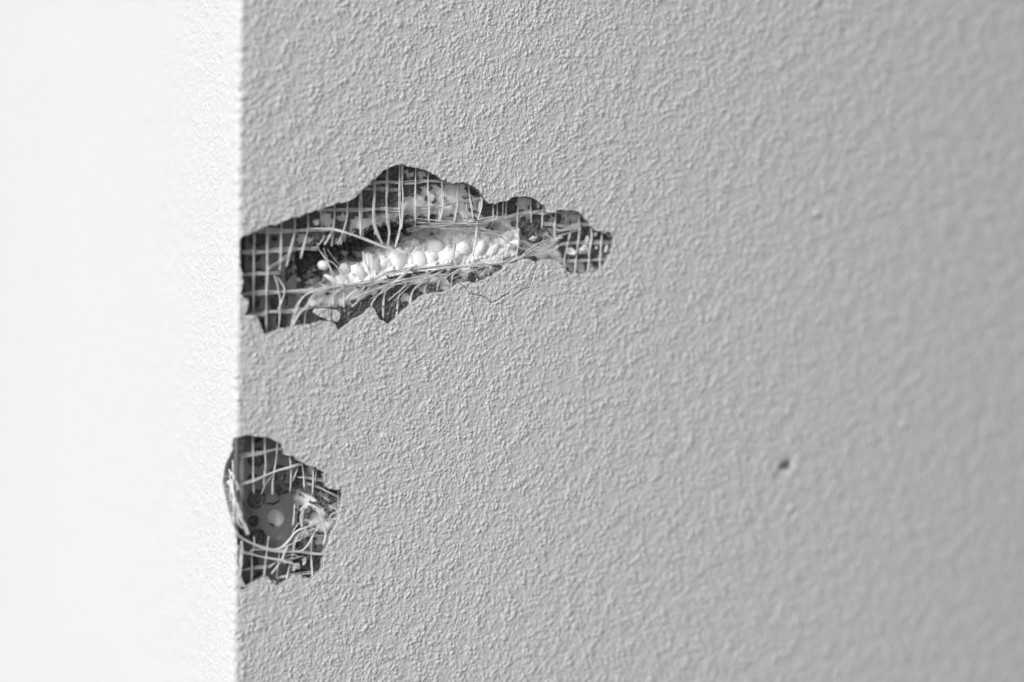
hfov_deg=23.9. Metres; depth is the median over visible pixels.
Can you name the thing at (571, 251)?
grit stone
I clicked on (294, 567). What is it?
grit stone
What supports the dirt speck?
in the house wall
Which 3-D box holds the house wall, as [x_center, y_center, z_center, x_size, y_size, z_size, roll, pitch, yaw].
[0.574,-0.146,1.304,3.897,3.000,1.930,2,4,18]
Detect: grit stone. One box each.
[291,563,300,570]
[302,557,306,565]
[312,219,318,225]
[566,247,577,255]
[578,245,588,253]
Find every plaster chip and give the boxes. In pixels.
[313,308,330,320]
[331,309,340,321]
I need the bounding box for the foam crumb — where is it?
[317,260,327,269]
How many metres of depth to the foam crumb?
0.51 m
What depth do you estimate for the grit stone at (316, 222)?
0.51 m
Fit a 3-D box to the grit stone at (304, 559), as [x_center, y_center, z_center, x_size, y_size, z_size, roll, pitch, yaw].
[-0.044,0.046,0.511,0.001,0.002,0.001,-1,4,-22]
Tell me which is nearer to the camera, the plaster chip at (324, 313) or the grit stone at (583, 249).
the plaster chip at (324, 313)
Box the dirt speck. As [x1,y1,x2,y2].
[782,461,788,468]
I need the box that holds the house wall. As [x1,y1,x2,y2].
[0,0,1023,681]
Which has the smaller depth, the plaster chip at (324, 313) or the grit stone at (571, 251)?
the plaster chip at (324, 313)
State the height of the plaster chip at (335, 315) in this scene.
0.003 m

